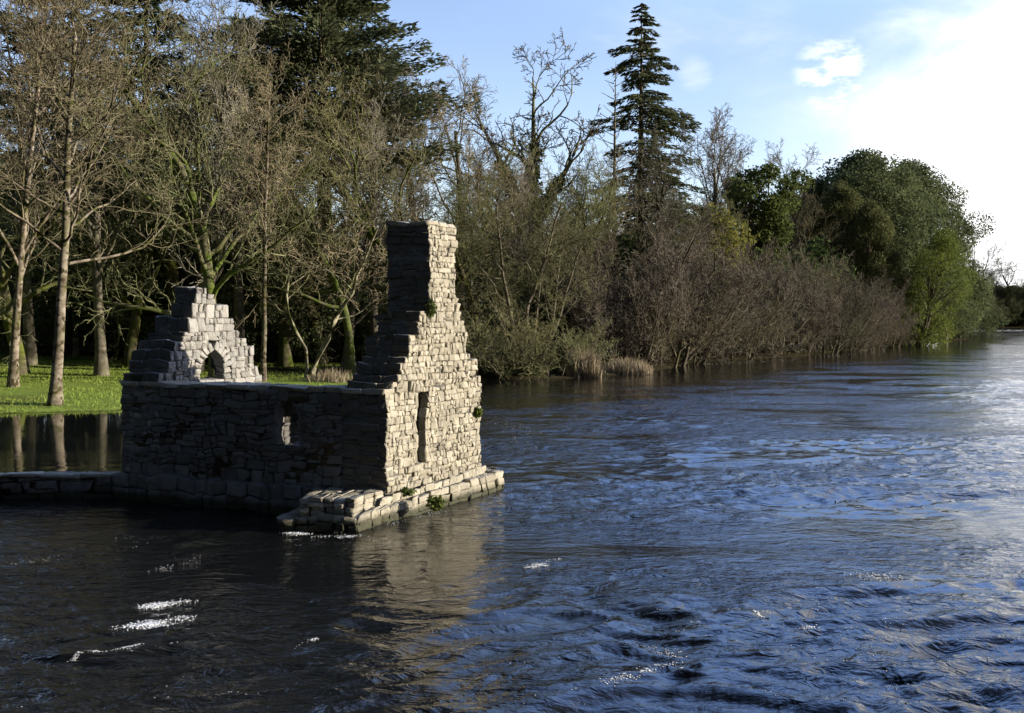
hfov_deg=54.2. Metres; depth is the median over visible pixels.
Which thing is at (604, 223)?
bare tree
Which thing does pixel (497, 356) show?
scrub bush
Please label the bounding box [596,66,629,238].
dead spruce
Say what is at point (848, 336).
willow shrub
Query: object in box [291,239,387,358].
evergreen tree
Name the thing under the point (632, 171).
bare tree
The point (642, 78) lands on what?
spruce
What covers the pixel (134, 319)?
bare tree
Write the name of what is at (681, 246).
willow shrub
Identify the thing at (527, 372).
laurel bush
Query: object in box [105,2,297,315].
bare tree
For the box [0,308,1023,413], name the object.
ground
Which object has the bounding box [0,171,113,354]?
evergreen tree
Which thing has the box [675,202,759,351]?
leafy tree
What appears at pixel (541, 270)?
alder
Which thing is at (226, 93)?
bare tree
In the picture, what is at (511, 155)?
bare tree
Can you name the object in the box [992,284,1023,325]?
distant tree
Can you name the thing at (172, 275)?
bare tree
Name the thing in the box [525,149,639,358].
bare tree
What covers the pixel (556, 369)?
laurel bush
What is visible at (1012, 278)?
distant tree
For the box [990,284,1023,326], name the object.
distant tree
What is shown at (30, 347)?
bare tree
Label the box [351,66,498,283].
bare tree
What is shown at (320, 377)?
reed clump
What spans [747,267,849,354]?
willow shrub
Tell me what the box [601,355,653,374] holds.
reed clump
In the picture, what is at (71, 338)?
laurel bush
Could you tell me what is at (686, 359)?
willow shrub
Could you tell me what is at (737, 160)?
bare tree
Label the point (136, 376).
loose stone
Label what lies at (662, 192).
bare tree
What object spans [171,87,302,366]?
bare tree
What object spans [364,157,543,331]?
bare tree
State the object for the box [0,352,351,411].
grass
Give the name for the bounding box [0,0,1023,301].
sky
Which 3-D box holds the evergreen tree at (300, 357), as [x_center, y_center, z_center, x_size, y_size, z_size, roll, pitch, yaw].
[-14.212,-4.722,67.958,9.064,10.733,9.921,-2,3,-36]
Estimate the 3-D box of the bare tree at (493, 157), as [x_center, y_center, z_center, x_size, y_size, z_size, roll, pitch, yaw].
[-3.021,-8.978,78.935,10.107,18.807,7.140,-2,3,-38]
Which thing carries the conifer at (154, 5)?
on the ground at (32, 391)
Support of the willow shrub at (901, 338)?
on the ground at (32, 391)
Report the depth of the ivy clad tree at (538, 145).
87.43 m
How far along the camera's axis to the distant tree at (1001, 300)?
353.94 m
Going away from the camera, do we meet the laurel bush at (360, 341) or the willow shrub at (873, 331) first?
the laurel bush at (360, 341)
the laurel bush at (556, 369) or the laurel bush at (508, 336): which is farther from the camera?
the laurel bush at (508, 336)
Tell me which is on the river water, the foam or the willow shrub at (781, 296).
the foam
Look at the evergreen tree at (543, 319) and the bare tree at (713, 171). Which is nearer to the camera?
the evergreen tree at (543, 319)
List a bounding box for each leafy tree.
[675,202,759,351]
[831,198,915,342]
[887,226,979,345]
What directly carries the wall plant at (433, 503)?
attached to the ruined fishing house
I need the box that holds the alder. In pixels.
[437,148,619,370]
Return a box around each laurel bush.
[0,324,41,344]
[64,328,82,344]
[257,323,293,358]
[292,320,363,358]
[332,324,369,361]
[465,313,509,361]
[477,356,498,376]
[491,318,552,360]
[496,363,513,377]
[518,360,541,375]
[542,361,560,373]
[543,322,587,359]
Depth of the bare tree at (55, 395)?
36.57 m
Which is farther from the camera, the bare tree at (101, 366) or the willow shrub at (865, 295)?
the willow shrub at (865, 295)
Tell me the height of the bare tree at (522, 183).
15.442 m
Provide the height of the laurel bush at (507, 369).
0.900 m
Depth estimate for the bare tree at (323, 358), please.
62.54 m
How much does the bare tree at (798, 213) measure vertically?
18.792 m
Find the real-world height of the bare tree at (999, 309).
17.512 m
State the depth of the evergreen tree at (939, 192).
151.30 m
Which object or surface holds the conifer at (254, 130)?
on the ground at (32, 391)
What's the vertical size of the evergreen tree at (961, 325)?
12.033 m
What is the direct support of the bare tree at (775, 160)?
on the ground at (32, 391)
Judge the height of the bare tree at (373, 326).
19.911 m
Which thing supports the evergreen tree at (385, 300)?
on the ground at (32, 391)
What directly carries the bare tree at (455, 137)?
on the ground at (32, 391)
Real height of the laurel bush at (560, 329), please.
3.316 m
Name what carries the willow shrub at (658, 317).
on the ground at (32, 391)
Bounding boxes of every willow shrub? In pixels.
[498,203,719,360]
[526,248,715,368]
[543,194,796,366]
[602,216,783,364]
[603,210,724,354]
[615,229,827,360]
[676,244,819,359]
[694,226,852,352]
[698,246,854,356]
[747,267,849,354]
[768,245,895,348]
[776,257,904,354]
[806,272,906,351]
[816,263,889,346]
[836,277,912,349]
[868,293,922,346]
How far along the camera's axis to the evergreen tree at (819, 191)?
143.15 m
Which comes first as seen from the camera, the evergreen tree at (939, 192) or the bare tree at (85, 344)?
the bare tree at (85, 344)
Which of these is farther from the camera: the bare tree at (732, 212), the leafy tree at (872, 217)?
the leafy tree at (872, 217)
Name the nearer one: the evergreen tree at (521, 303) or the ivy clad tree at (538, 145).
the evergreen tree at (521, 303)
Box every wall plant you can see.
[395,486,417,495]
[425,299,436,318]
[425,495,445,511]
[474,406,483,417]
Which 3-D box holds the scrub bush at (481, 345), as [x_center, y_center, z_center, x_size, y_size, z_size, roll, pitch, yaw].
[-3.575,-0.865,57.827,8.983,4.963,6.504,2,3,41]
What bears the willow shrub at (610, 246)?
on the ground at (32, 391)
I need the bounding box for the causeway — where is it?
[0,471,118,498]
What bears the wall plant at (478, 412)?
attached to the ruined fishing house
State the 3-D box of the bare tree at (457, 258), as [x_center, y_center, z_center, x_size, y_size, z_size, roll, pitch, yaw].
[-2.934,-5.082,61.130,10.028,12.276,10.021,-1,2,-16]
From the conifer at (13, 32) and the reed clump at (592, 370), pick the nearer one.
the reed clump at (592, 370)
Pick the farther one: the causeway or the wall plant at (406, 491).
the causeway
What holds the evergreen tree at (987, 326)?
on the ground at (32, 391)
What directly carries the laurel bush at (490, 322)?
on the ground at (32, 391)
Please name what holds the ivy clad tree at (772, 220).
on the ground at (32, 391)
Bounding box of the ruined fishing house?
[111,220,503,532]
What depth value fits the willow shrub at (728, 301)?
71.60 m
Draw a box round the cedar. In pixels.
[159,0,482,361]
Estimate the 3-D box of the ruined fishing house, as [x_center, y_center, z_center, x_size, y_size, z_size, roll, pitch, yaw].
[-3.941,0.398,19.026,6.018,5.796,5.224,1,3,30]
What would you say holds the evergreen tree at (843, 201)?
on the ground at (32, 391)
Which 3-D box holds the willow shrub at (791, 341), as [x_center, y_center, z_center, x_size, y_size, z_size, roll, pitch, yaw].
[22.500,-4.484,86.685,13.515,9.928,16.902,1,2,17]
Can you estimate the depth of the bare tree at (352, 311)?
60.06 m
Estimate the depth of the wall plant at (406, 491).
17.09 m
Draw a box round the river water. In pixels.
[0,328,1023,712]
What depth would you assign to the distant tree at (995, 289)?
353.43 m
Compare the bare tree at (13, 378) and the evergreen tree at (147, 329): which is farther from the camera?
the evergreen tree at (147, 329)
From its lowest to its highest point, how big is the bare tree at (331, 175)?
19.024 m
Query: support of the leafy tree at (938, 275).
on the ground at (32, 391)
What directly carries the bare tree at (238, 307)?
on the ground at (32, 391)
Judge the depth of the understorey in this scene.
100.45 m
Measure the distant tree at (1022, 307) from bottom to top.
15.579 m
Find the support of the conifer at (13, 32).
on the ground at (32, 391)
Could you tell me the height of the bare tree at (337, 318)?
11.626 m
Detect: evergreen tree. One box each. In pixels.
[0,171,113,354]
[11,187,147,351]
[71,215,199,351]
[126,207,259,358]
[186,231,313,361]
[243,208,369,360]
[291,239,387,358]
[337,231,388,335]
[379,262,490,319]
[465,233,534,351]
[489,233,580,348]
[620,232,680,344]
[780,176,846,253]
[788,145,971,330]
[789,177,888,317]
[890,156,998,333]
[914,267,980,340]
[966,276,1009,334]
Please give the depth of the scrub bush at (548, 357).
56.64 m
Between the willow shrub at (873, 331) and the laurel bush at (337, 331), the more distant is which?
the willow shrub at (873, 331)
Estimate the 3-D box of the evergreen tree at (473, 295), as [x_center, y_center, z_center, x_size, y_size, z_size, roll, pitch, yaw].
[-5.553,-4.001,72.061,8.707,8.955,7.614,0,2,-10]
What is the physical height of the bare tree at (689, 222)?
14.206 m
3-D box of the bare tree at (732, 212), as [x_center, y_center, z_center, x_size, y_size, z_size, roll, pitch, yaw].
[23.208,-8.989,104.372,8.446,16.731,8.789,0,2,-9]
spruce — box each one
[575,3,717,282]
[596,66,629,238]
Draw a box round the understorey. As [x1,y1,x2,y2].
[0,191,959,356]
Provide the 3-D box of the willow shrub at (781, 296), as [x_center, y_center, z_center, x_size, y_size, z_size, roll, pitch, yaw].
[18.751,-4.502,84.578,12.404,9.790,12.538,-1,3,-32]
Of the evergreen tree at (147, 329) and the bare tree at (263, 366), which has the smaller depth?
the bare tree at (263, 366)
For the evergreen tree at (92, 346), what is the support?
on the ground at (32, 391)
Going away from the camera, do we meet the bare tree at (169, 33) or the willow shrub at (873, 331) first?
the bare tree at (169, 33)
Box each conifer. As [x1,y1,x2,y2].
[0,0,135,342]
[38,0,243,304]
[189,17,313,305]
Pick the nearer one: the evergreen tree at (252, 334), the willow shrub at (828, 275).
the evergreen tree at (252, 334)
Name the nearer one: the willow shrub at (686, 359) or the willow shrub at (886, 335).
the willow shrub at (686, 359)
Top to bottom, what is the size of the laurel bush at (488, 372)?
1.364 m
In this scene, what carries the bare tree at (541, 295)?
on the ground at (32, 391)
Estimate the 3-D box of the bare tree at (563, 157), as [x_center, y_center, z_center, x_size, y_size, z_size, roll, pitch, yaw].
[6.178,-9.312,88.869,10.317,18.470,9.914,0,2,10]
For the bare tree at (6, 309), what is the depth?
51.91 m
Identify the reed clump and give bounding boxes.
[301,367,352,382]
[562,345,605,377]
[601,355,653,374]
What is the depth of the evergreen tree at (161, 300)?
65.74 m
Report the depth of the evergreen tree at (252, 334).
64.44 m
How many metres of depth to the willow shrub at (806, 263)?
93.33 m
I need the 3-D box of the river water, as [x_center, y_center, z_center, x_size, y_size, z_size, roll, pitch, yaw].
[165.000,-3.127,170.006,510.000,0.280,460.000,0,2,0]
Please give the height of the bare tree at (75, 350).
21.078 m
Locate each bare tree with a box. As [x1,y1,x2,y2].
[0,0,126,364]
[0,0,158,386]
[0,0,160,349]
[0,0,192,375]
[0,0,229,405]
[0,23,150,374]
[4,38,125,355]
[41,75,252,367]
[44,37,199,310]
[50,0,359,376]
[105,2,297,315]
[120,1,320,337]
[147,0,282,371]
[152,65,393,365]
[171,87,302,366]
[210,39,320,381]
[228,187,421,377]
[231,55,449,308]
[242,118,394,372]
[279,50,442,335]
[298,91,435,368]
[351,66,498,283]
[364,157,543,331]
[380,54,523,325]
[427,173,544,357]
[432,128,521,317]
[442,130,608,348]
[472,153,561,339]
[481,165,603,350]
[521,171,605,354]
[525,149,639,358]
[543,151,632,234]
[555,155,694,344]
[569,139,660,248]
[611,122,700,356]
[618,162,690,245]
[669,185,736,313]
[672,103,758,249]
[698,128,768,233]
[704,190,755,286]
[718,189,755,264]
[751,138,866,254]
[786,190,843,280]
[952,225,1009,338]
[977,278,1021,331]
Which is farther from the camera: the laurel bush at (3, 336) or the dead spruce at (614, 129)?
the dead spruce at (614, 129)
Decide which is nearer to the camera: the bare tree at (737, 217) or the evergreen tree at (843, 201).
the bare tree at (737, 217)
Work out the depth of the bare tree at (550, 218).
79.27 m
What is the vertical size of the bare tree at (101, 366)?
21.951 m
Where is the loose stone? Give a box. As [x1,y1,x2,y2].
[131,372,147,381]
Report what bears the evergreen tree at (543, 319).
on the ground at (32, 391)
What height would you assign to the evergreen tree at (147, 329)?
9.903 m
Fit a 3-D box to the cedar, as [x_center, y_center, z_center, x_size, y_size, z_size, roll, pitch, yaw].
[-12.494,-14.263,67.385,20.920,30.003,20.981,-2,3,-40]
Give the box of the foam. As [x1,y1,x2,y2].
[6,330,1023,706]
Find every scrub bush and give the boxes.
[355,317,471,355]
[457,287,570,381]
[460,311,523,372]
[475,298,621,375]
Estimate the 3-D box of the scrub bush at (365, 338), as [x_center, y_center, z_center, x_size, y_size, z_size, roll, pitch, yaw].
[-5.286,-0.598,57.170,7.665,4.235,5.550,1,3,32]
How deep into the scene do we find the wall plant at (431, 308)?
17.72 m
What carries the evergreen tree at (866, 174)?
on the ground at (32, 391)
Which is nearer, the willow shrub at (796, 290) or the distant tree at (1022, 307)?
the willow shrub at (796, 290)
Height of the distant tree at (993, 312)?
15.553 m
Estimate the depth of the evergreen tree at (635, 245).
86.86 m
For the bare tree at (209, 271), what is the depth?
50.10 m
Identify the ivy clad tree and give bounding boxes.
[433,26,606,277]
[722,162,814,345]
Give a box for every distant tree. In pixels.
[976,291,1007,324]
[981,286,1023,325]
[983,261,1006,325]
[989,255,1023,325]
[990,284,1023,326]
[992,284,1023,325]
[1009,292,1023,324]
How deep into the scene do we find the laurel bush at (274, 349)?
69.02 m
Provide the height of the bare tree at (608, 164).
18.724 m
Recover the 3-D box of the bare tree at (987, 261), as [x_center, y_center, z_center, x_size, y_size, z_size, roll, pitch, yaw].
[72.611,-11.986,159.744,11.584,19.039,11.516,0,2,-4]
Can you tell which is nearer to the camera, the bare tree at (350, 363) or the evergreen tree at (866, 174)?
the bare tree at (350, 363)

